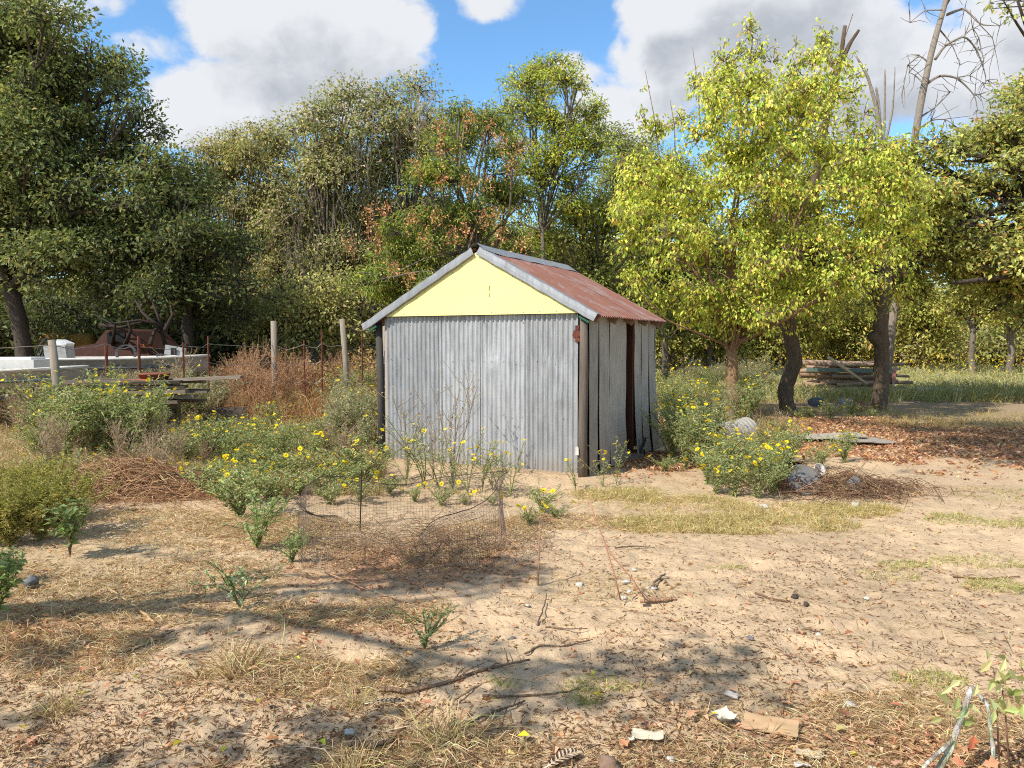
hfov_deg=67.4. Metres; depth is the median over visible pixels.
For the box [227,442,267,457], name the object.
weed
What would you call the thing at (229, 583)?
nightshade weed
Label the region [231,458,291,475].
weed
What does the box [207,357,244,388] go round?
rust weed
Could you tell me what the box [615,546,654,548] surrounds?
fallen branch
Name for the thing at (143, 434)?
dry weed
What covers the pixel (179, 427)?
daisy bush
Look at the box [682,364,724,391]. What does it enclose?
daisy bush
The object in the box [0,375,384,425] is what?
tall dry weeds
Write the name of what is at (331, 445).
daisy bush
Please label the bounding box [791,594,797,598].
clod
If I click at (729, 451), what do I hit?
daisy bush
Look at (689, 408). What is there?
daisy bush
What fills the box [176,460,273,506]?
weed
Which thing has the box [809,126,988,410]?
oak tree
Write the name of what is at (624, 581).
stone
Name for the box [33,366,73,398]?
dry weed
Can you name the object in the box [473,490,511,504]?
weed
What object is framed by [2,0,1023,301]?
sky
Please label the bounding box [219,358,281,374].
scrub bush
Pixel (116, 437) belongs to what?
dry weed
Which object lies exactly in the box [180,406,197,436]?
dry weed
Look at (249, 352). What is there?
rust weed
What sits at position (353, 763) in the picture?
grass tuft
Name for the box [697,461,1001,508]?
brush pile
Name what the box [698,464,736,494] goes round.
daisy bush
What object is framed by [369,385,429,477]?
dry weed
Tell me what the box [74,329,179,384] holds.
vehicle wreck
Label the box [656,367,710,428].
daisy bush
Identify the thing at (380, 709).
bark crumbs
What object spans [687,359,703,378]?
grey weed
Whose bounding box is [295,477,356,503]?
weed
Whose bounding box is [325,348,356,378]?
rust weed
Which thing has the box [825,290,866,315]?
background tree
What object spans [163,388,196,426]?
daisy bush
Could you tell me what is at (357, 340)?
scrub bush
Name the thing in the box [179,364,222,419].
grey weed
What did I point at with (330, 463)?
weed
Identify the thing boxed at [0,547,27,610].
leafy weed
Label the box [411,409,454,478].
dry weed
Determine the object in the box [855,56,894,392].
dead tree
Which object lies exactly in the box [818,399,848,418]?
weed
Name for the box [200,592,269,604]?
fallen branch
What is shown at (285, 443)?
daisy bush
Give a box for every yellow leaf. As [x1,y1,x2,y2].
[173,740,181,745]
[517,730,528,735]
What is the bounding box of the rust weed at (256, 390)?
[246,374,269,414]
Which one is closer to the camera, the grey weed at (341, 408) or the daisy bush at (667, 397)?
the grey weed at (341, 408)
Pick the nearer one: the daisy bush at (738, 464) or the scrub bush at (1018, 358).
the daisy bush at (738, 464)
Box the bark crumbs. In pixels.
[0,447,1023,767]
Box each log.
[799,368,872,372]
[799,373,869,376]
[799,375,815,377]
[802,359,870,365]
[802,378,872,384]
[804,382,858,387]
[806,365,872,373]
[807,378,873,382]
[814,367,900,372]
[815,362,904,366]
[816,374,871,378]
[819,380,912,384]
[824,385,905,392]
[831,374,909,378]
[836,379,897,386]
[894,387,971,395]
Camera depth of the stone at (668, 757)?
3.06 m
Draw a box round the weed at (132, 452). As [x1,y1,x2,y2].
[91,442,157,457]
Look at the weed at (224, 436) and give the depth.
10.80 m
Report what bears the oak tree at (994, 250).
on the ground at (722, 599)
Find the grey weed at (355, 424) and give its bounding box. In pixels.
[329,388,377,436]
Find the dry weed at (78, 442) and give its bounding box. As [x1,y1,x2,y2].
[59,408,90,450]
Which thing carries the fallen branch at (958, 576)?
on the ground at (722, 599)
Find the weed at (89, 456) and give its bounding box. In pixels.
[59,453,95,464]
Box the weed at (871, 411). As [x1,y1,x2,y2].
[859,405,891,416]
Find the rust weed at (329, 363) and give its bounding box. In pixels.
[318,355,342,379]
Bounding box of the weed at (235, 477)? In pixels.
[205,467,285,498]
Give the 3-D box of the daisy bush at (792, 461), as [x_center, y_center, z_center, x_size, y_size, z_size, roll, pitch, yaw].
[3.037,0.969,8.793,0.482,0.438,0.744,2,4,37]
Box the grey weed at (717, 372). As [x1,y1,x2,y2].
[707,363,722,380]
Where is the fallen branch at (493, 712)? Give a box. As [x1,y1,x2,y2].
[467,698,524,730]
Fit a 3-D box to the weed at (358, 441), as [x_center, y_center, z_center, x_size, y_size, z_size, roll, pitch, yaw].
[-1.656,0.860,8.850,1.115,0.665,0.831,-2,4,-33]
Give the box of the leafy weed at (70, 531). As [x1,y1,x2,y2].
[39,497,91,556]
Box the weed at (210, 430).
[196,422,240,439]
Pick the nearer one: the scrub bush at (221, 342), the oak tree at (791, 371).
the oak tree at (791, 371)
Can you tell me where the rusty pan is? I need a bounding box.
[138,372,170,379]
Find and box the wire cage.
[296,470,507,569]
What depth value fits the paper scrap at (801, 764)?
2.99 m
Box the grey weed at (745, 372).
[742,367,767,381]
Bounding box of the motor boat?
[35,337,210,378]
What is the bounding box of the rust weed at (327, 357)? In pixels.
[317,348,339,373]
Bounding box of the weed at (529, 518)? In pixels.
[515,503,553,524]
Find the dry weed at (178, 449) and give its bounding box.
[161,422,196,467]
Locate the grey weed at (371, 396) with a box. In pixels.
[351,386,377,408]
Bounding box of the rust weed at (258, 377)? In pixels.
[237,363,270,389]
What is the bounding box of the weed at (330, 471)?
[306,458,373,490]
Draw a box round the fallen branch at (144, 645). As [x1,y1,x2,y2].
[115,630,174,654]
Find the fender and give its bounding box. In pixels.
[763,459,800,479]
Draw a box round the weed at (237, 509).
[165,459,292,516]
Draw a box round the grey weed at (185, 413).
[152,373,212,424]
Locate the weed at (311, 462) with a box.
[297,451,334,469]
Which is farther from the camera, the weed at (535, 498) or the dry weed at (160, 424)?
the dry weed at (160, 424)
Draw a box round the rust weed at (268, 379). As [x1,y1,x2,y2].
[249,366,283,393]
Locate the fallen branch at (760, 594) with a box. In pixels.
[754,592,787,601]
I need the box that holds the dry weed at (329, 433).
[313,416,339,452]
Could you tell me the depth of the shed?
9.97 m
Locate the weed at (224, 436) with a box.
[202,430,258,453]
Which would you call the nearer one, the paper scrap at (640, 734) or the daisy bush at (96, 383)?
the paper scrap at (640, 734)
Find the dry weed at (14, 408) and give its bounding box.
[0,380,44,440]
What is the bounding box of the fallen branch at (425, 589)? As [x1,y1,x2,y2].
[353,567,437,598]
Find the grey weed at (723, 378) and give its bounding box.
[710,363,725,386]
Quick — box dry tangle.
[181,501,624,577]
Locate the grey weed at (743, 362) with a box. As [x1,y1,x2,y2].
[738,357,752,369]
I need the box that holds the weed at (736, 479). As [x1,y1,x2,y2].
[715,467,754,485]
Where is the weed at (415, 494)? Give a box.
[394,480,426,501]
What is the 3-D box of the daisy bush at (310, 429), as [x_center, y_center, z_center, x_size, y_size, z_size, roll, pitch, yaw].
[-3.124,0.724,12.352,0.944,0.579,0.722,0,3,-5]
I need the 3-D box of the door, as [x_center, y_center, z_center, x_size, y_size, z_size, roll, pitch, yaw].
[1.389,0.055,11.224,0.860,1.860,0.030,2,4,39]
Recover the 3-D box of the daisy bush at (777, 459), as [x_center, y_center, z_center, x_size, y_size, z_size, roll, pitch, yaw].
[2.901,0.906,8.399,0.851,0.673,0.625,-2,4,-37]
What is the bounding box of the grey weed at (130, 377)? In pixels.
[104,364,171,394]
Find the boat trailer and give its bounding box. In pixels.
[0,392,48,399]
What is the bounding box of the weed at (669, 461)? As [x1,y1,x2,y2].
[647,454,687,470]
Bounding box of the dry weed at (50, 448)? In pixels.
[36,439,62,460]
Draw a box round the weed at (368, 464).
[323,454,389,479]
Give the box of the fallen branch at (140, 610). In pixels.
[107,587,155,623]
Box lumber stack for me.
[63,375,242,441]
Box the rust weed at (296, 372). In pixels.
[264,344,309,421]
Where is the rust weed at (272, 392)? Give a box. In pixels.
[261,383,285,400]
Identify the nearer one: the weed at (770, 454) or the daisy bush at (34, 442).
the weed at (770, 454)
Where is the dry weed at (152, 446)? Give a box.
[120,423,170,463]
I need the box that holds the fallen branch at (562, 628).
[545,626,586,628]
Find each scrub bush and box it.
[0,281,149,355]
[0,286,88,355]
[0,289,82,356]
[0,293,159,356]
[0,299,36,356]
[0,302,29,356]
[7,302,103,346]
[64,295,156,335]
[96,289,208,344]
[112,314,198,339]
[151,263,267,375]
[173,339,213,367]
[212,359,267,375]
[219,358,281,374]
[224,329,318,363]
[278,357,336,392]
[299,310,376,363]
[299,360,342,391]
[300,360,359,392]
[301,305,374,363]
[334,343,376,383]
[655,343,722,368]
[655,353,698,364]
[675,351,726,364]
[691,341,757,366]
[737,317,784,367]
[755,321,817,366]
[758,330,810,364]
[802,330,862,360]
[804,335,838,360]
[817,309,873,367]
[845,306,969,371]
[859,312,932,367]
[862,335,958,364]
[925,327,991,366]
[927,320,985,363]
[927,322,991,367]
[952,318,1022,367]
[958,322,1023,369]
[981,322,1023,363]
[993,330,1023,363]
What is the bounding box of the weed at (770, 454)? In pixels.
[735,439,790,479]
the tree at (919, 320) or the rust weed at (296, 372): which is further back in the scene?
the tree at (919, 320)
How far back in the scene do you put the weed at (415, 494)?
8.01 m
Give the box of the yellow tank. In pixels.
[38,334,97,352]
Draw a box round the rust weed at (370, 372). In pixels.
[359,362,376,385]
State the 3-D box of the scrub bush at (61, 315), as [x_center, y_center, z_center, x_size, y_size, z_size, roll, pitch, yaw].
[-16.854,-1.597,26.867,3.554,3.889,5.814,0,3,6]
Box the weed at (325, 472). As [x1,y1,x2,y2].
[289,460,354,493]
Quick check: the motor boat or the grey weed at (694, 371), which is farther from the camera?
the grey weed at (694, 371)
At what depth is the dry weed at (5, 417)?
14.81 m
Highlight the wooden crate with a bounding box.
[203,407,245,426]
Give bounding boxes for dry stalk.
[589,500,647,602]
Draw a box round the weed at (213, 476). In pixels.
[181,460,234,493]
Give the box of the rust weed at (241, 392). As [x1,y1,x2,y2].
[223,380,251,412]
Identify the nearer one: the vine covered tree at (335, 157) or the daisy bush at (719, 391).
the daisy bush at (719, 391)
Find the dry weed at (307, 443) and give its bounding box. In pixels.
[300,430,312,444]
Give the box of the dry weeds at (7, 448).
[0,415,397,498]
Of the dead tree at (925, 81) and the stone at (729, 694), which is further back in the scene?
the dead tree at (925, 81)
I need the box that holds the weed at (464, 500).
[454,489,479,504]
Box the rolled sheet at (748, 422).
[711,417,759,450]
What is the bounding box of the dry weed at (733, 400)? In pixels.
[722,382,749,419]
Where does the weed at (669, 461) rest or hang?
on the ground at (722, 599)
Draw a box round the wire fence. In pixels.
[0,319,384,421]
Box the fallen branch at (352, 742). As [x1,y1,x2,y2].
[342,738,394,748]
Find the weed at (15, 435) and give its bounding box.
[1,423,32,444]
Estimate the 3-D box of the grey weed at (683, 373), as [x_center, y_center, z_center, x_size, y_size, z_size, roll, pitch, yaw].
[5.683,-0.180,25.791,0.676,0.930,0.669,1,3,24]
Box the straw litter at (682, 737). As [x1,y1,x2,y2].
[0,449,1023,767]
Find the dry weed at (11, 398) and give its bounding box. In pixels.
[0,377,38,421]
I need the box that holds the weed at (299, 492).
[276,462,325,494]
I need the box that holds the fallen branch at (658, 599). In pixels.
[640,597,675,602]
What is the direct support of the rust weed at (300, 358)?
on the ground at (722, 599)
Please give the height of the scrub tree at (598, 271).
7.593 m
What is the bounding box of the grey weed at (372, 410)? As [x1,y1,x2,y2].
[347,388,377,451]
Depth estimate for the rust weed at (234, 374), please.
17.12 m
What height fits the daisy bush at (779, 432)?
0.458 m
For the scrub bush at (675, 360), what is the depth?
49.35 m
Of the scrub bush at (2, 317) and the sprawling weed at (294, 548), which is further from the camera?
the scrub bush at (2, 317)
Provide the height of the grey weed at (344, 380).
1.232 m
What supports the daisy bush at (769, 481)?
on the ground at (722, 599)
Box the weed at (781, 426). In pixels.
[760,418,793,432]
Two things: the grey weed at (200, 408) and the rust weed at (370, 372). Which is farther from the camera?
the rust weed at (370, 372)
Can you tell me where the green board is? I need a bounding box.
[806,367,893,373]
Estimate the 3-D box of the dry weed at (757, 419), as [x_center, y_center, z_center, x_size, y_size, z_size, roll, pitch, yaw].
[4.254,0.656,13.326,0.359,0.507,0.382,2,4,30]
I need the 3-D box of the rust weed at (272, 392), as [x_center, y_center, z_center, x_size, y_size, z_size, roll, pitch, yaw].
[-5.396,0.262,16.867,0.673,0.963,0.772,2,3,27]
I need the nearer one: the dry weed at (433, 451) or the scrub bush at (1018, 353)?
the dry weed at (433, 451)
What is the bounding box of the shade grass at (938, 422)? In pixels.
[657,392,1023,428]
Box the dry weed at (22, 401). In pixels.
[1,383,39,424]
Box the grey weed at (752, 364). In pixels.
[742,358,759,371]
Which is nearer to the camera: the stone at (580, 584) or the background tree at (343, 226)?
the stone at (580, 584)
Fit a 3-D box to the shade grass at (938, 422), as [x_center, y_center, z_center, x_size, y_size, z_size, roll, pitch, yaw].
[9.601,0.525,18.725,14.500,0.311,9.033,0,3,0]
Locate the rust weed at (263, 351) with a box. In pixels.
[251,343,287,369]
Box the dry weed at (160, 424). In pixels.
[134,408,169,453]
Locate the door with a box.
[587,324,633,452]
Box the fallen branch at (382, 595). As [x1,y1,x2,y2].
[324,572,451,607]
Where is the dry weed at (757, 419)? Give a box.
[749,410,767,430]
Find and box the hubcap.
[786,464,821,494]
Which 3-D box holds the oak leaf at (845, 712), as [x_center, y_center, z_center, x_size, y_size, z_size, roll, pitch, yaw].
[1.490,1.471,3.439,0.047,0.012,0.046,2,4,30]
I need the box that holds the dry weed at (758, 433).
[747,422,765,453]
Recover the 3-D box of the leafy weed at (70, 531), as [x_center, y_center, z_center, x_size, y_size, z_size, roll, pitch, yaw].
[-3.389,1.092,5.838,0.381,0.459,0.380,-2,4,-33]
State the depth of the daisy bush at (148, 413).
10.23 m
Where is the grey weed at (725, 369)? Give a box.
[718,354,746,376]
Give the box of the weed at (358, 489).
[341,468,389,501]
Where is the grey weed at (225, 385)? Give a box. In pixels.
[199,371,255,406]
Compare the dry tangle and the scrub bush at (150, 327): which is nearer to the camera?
the dry tangle
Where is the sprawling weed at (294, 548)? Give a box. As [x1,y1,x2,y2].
[262,525,316,561]
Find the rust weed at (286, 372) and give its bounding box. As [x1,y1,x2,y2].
[264,344,309,400]
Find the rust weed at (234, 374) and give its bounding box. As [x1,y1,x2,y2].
[211,357,251,397]
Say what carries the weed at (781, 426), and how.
on the ground at (722, 599)
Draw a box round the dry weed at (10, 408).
[0,387,35,428]
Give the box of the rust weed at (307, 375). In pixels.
[288,349,334,397]
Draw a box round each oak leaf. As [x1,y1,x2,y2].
[10,736,24,743]
[25,735,37,742]
[264,734,279,739]
[421,699,431,703]
[619,738,629,745]
[658,692,669,697]
[687,710,696,716]
[839,709,849,715]
[864,738,874,744]
[891,759,901,764]
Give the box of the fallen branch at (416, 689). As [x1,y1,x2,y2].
[379,648,529,692]
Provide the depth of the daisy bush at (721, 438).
9.59 m
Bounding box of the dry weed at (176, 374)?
[153,347,201,388]
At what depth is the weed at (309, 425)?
13.29 m
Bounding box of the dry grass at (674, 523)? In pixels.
[568,482,910,535]
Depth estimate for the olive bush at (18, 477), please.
6.78 m
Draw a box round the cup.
[814,463,825,474]
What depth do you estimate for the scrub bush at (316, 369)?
21.75 m
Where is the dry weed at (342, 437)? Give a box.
[328,425,362,466]
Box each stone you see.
[22,575,38,589]
[575,582,583,586]
[595,754,622,767]
[622,579,630,584]
[665,755,674,761]
[723,690,739,698]
[807,397,823,405]
[837,397,853,406]
[842,700,855,707]
[853,401,868,411]
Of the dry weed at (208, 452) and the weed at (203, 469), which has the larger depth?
the dry weed at (208, 452)
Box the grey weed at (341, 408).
[314,389,365,443]
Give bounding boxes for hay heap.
[41,445,322,514]
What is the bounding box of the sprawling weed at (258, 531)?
[220,479,301,548]
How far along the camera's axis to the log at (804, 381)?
24.59 m
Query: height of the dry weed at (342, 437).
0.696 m
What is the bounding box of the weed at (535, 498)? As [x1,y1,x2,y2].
[518,479,565,510]
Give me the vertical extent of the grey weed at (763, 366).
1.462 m
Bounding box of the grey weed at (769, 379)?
[758,370,777,384]
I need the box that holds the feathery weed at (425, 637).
[377,598,459,648]
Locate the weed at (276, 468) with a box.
[245,461,302,476]
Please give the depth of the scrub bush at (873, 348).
46.21 m
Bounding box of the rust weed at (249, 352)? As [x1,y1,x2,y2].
[218,337,270,379]
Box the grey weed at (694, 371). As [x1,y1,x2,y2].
[679,363,701,380]
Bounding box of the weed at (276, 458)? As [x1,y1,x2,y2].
[244,446,310,476]
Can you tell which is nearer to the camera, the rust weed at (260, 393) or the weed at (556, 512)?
the weed at (556, 512)
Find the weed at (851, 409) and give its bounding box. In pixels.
[827,399,869,415]
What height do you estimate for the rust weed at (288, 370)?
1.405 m
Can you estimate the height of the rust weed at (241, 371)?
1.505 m
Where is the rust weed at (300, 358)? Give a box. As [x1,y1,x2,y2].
[284,345,317,367]
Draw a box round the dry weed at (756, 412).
[745,386,769,421]
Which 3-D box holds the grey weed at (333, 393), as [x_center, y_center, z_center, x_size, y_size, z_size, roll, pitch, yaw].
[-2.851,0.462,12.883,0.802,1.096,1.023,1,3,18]
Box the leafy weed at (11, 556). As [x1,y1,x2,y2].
[0,546,26,579]
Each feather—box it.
[365,698,404,703]
[544,747,580,767]
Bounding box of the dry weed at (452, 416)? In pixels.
[425,361,487,479]
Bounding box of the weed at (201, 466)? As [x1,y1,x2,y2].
[181,461,222,475]
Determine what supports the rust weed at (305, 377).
on the ground at (722, 599)
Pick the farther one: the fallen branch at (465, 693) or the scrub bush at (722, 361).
the scrub bush at (722, 361)
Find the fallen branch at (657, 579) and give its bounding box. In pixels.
[648,573,665,588]
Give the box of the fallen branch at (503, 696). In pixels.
[482,689,579,697]
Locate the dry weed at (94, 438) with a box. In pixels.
[80,418,114,450]
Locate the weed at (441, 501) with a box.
[427,479,464,505]
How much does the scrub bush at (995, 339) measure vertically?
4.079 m
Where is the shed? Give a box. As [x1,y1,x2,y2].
[361,243,665,476]
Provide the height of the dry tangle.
0.380 m
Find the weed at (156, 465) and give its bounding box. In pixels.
[106,457,184,476]
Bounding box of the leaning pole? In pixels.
[827,356,867,384]
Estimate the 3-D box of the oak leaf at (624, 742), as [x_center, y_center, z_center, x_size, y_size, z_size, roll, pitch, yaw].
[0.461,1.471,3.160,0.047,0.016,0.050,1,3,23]
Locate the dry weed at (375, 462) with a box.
[365,451,383,479]
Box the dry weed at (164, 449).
[140,420,186,464]
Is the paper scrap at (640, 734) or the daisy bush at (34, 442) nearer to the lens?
the paper scrap at (640, 734)
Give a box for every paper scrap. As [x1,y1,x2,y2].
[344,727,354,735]
[631,728,663,739]
[710,706,737,721]
[740,710,798,737]
[794,761,810,767]
[795,748,823,758]
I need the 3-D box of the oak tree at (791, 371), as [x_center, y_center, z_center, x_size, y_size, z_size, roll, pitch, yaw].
[7.376,-4.000,20.348,4.250,9.573,3.816,-2,3,-27]
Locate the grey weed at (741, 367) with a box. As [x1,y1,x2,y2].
[738,359,753,376]
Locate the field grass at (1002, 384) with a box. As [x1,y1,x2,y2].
[655,360,1023,402]
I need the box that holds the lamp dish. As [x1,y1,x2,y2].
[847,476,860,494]
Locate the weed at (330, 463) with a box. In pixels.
[327,451,381,482]
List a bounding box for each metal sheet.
[793,432,867,438]
[830,437,898,443]
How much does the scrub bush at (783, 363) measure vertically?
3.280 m
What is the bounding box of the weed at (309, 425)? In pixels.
[290,417,323,434]
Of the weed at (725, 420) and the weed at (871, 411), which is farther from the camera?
the weed at (871, 411)
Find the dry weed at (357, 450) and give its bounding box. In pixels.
[334,422,373,464]
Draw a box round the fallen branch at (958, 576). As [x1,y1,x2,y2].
[952,575,1019,578]
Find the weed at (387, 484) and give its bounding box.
[370,470,409,494]
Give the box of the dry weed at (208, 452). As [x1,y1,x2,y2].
[190,431,223,466]
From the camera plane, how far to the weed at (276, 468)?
8.95 m
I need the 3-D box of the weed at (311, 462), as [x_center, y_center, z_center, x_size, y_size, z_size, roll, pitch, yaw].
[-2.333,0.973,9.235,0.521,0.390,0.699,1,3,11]
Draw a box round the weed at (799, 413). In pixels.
[786,406,812,417]
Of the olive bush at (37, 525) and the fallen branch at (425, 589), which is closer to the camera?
the fallen branch at (425, 589)
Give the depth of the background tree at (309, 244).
38.07 m
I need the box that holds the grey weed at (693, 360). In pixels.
[681,356,704,375]
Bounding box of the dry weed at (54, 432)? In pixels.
[34,412,72,455]
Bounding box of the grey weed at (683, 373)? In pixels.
[674,368,688,381]
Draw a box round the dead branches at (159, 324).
[95,300,174,346]
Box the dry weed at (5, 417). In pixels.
[0,392,8,425]
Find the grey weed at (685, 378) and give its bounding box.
[677,373,696,382]
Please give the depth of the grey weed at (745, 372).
25.64 m
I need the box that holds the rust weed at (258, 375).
[238,354,274,413]
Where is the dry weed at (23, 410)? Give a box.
[6,398,40,432]
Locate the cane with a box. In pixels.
[537,525,539,585]
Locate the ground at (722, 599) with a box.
[0,353,1023,767]
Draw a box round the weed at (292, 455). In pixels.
[259,444,330,476]
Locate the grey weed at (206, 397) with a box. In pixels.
[183,383,231,426]
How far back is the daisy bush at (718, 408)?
13.10 m
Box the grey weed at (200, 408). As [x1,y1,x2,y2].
[178,373,224,426]
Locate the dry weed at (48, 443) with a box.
[26,407,84,464]
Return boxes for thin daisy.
[371,430,420,486]
[380,412,444,486]
[402,426,460,489]
[416,440,478,488]
[425,427,498,492]
[467,438,517,494]
[470,452,518,489]
[471,440,503,489]
[474,439,540,496]
[561,458,581,489]
[582,450,619,484]
[588,435,630,484]
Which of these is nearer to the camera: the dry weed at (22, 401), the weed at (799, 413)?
the dry weed at (22, 401)
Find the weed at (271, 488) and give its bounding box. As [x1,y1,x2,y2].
[224,461,296,501]
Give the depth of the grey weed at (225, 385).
16.15 m
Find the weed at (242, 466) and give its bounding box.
[210,459,281,476]
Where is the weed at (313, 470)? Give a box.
[292,461,324,476]
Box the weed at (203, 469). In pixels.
[169,455,253,481]
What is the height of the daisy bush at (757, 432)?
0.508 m
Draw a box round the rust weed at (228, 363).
[219,347,256,374]
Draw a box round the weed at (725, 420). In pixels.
[719,410,744,422]
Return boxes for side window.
[107,333,125,342]
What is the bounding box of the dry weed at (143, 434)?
[121,420,166,457]
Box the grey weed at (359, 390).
[346,385,377,421]
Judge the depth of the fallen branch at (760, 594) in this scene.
5.00 m
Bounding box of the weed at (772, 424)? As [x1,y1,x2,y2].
[759,415,786,426]
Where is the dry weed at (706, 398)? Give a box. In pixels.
[691,390,724,412]
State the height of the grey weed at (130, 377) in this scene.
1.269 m
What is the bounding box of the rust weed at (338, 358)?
[326,346,363,379]
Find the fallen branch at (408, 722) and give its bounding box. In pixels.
[394,705,430,735]
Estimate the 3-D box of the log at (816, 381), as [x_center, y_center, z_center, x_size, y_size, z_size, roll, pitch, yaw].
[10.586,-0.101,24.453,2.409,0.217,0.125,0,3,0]
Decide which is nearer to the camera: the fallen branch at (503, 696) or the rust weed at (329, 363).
the fallen branch at (503, 696)
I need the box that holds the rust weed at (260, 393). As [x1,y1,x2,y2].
[247,369,279,417]
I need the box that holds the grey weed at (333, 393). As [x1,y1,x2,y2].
[311,379,369,419]
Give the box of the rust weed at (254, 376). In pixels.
[238,362,267,392]
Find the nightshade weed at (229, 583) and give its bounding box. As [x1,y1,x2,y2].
[188,561,289,607]
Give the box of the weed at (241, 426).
[211,419,260,434]
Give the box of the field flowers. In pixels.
[665,351,1023,374]
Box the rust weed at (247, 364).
[233,353,267,379]
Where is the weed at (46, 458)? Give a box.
[2,446,90,473]
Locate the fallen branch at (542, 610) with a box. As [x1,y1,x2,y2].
[537,593,546,625]
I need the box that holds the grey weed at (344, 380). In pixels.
[322,368,370,421]
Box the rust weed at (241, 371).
[225,353,264,405]
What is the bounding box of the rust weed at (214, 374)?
[210,359,226,375]
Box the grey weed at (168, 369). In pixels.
[153,357,191,384]
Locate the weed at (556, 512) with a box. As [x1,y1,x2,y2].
[540,500,575,517]
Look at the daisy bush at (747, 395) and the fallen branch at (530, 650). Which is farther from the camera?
the daisy bush at (747, 395)
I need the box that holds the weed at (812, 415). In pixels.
[805,407,823,417]
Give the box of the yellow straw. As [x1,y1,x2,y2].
[0,506,1023,767]
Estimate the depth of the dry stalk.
4.91 m
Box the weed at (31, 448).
[20,438,63,453]
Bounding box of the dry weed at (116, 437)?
[103,411,146,459]
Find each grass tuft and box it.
[2,665,117,726]
[154,620,321,688]
[288,730,414,767]
[311,673,385,720]
[376,688,507,766]
[480,671,523,693]
[542,680,618,708]
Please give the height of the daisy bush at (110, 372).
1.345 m
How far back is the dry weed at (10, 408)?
13.92 m
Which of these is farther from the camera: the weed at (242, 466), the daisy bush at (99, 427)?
the daisy bush at (99, 427)
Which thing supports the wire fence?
on the ground at (722, 599)
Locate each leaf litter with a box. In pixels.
[0,414,1023,767]
[608,409,1023,483]
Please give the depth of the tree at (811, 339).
43.78 m
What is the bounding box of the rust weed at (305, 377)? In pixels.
[293,353,319,397]
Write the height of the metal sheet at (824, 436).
0.091 m
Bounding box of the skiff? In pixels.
[0,357,88,391]
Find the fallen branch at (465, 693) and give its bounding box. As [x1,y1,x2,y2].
[452,677,499,703]
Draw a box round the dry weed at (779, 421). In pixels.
[768,406,794,437]
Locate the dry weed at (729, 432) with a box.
[724,420,762,463]
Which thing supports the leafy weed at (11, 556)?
on the ground at (722, 599)
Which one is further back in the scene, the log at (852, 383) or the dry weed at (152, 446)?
the log at (852, 383)
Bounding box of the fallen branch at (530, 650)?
[524,631,589,654]
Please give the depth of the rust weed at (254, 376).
16.95 m
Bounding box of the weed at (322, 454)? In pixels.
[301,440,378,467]
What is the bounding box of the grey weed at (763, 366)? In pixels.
[749,352,777,380]
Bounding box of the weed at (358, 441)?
[317,431,425,479]
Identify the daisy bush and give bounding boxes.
[0,368,69,420]
[1,368,123,456]
[7,394,77,456]
[22,373,75,403]
[27,387,73,439]
[38,370,141,458]
[46,390,104,453]
[48,362,135,398]
[72,383,139,455]
[78,375,158,444]
[94,380,163,449]
[101,373,176,451]
[125,380,179,448]
[149,415,209,445]
[155,418,206,443]
[156,427,227,461]
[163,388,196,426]
[185,413,256,461]
[186,423,223,447]
[199,453,234,470]
[205,410,265,444]
[224,445,255,467]
[228,400,291,437]
[229,444,283,467]
[233,416,306,459]
[234,426,278,442]
[242,413,320,457]
[271,428,306,452]
[275,420,316,439]
[287,431,327,457]
[288,413,333,440]
[306,429,347,450]
[323,364,371,389]
[353,361,384,392]
[638,397,716,463]
[644,399,702,449]
[649,385,723,458]
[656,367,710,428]
[657,382,677,410]
[658,388,703,424]
[659,371,698,406]
[659,398,731,468]
[672,392,747,445]
[673,406,746,449]
[676,375,721,409]
[677,377,706,396]
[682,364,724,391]
[684,432,753,482]
[685,443,731,484]
[688,436,778,497]
[690,380,759,436]
[691,427,763,462]
[693,382,725,404]
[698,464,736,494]
[707,383,726,406]
[714,369,768,418]
[727,454,792,498]
[732,375,777,420]
[734,452,778,482]
[738,370,774,411]
[740,374,771,413]
[741,437,797,471]
[742,441,819,494]
[744,427,796,450]
[749,413,817,452]
[752,450,800,477]
[769,424,793,439]
[770,424,819,459]
[801,443,843,463]
[817,428,864,462]
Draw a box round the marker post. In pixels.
[890,370,895,385]
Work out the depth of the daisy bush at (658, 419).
11.46 m
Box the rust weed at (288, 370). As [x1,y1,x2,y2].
[266,356,307,389]
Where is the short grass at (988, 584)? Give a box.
[560,486,1023,694]
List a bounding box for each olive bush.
[0,450,105,498]
[0,454,53,493]
[0,462,59,527]
[0,479,46,515]
[0,482,69,546]
[1,478,91,540]
[3,465,123,531]
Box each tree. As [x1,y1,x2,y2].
[0,0,240,356]
[0,275,80,328]
[0,284,48,305]
[56,272,101,316]
[66,180,285,354]
[171,116,313,339]
[207,218,312,322]
[217,258,387,364]
[237,68,403,369]
[249,198,353,311]
[291,199,363,318]
[316,190,446,349]
[334,95,548,309]
[338,63,478,339]
[390,195,501,266]
[432,227,515,263]
[471,48,622,259]
[484,221,564,252]
[499,177,681,343]
[540,231,619,288]
[583,120,750,378]
[600,12,943,419]
[603,227,661,362]
[631,250,716,373]
[642,278,761,368]
[689,274,763,366]
[730,25,886,410]
[731,250,839,368]
[804,252,903,360]
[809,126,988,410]
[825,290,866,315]
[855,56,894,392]
[876,0,1023,332]
[889,0,1010,379]
[889,265,969,370]
[923,272,1003,375]
[948,288,1005,357]
[974,289,1023,374]

